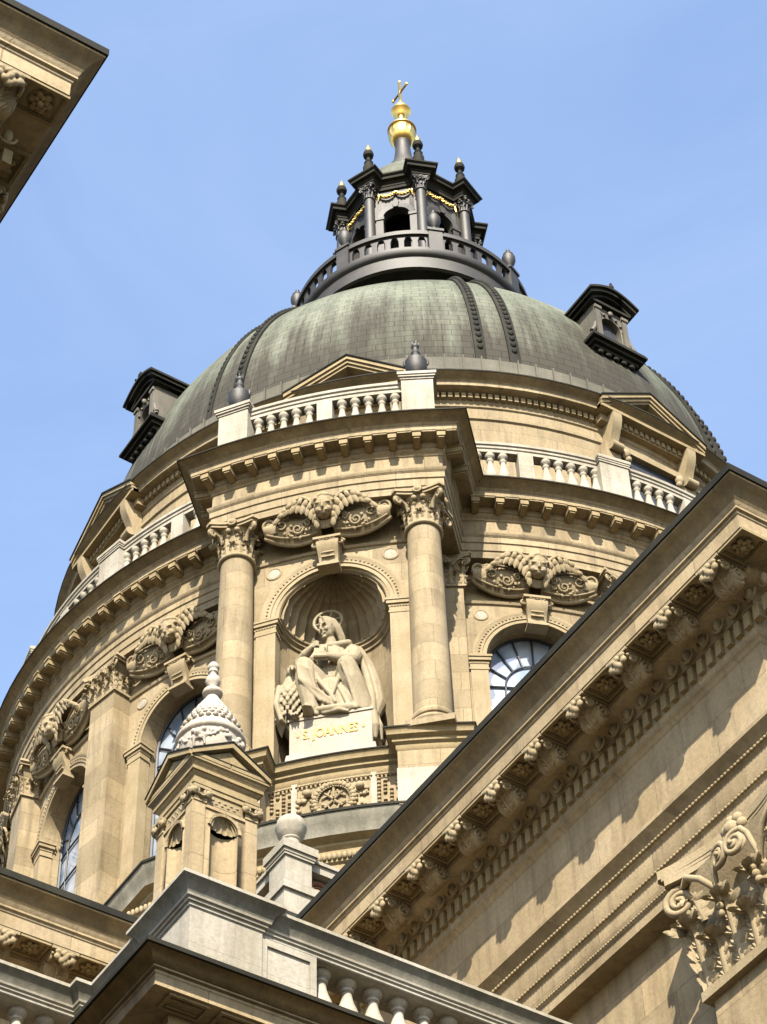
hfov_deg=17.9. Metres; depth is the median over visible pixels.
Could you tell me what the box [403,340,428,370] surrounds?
bay urn
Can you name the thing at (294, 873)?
roof parapet
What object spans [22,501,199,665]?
balustrade
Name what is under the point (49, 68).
stone building
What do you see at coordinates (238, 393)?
bay urn
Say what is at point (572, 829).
church wing
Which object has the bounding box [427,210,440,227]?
gallery urn
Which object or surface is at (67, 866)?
window
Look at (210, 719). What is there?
turret urn
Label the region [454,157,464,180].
roof finial
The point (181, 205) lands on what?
sky
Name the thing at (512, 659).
window
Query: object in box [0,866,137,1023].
church wing
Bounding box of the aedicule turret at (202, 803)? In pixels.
[144,741,272,900]
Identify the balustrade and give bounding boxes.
[0,959,92,1023]
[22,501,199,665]
[91,867,571,1023]
[214,370,436,445]
[475,441,695,513]
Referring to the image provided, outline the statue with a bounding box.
[273,610,385,760]
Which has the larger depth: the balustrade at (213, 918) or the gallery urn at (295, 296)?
the gallery urn at (295, 296)
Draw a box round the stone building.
[0,0,108,222]
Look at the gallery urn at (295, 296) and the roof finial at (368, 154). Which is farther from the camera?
the roof finial at (368, 154)
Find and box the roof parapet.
[256,814,339,916]
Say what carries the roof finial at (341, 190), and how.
attached to the lantern turret at (381, 214)
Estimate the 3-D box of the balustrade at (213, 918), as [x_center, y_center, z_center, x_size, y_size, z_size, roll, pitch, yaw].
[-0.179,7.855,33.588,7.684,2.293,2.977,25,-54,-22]
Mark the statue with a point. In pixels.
(331, 690)
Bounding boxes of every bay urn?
[227,373,250,405]
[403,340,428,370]
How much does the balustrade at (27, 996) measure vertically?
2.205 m
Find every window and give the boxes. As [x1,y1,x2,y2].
[56,783,83,893]
[149,693,203,857]
[489,638,553,709]
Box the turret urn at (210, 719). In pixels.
[175,662,245,750]
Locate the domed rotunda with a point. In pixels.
(440, 570)
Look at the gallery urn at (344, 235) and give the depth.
89.94 m
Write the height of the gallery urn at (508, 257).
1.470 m
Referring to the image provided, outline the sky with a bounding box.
[0,0,766,706]
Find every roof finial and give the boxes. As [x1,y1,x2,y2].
[336,180,346,203]
[363,145,373,169]
[412,135,423,159]
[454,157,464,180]
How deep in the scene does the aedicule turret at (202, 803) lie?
33.63 m
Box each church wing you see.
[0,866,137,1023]
[296,463,766,1023]
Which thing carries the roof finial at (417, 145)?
attached to the lantern turret at (381, 214)
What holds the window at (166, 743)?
in the domed rotunda
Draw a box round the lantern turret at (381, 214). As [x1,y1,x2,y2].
[292,81,527,306]
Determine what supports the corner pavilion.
on the ground
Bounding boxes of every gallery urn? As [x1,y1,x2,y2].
[291,289,299,304]
[338,227,351,245]
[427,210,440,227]
[502,249,515,266]
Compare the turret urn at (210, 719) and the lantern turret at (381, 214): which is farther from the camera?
the lantern turret at (381, 214)
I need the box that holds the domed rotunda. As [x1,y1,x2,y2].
[0,276,727,917]
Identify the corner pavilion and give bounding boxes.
[67,934,387,1023]
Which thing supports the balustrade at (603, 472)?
on the domed rotunda
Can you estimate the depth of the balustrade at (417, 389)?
65.42 m

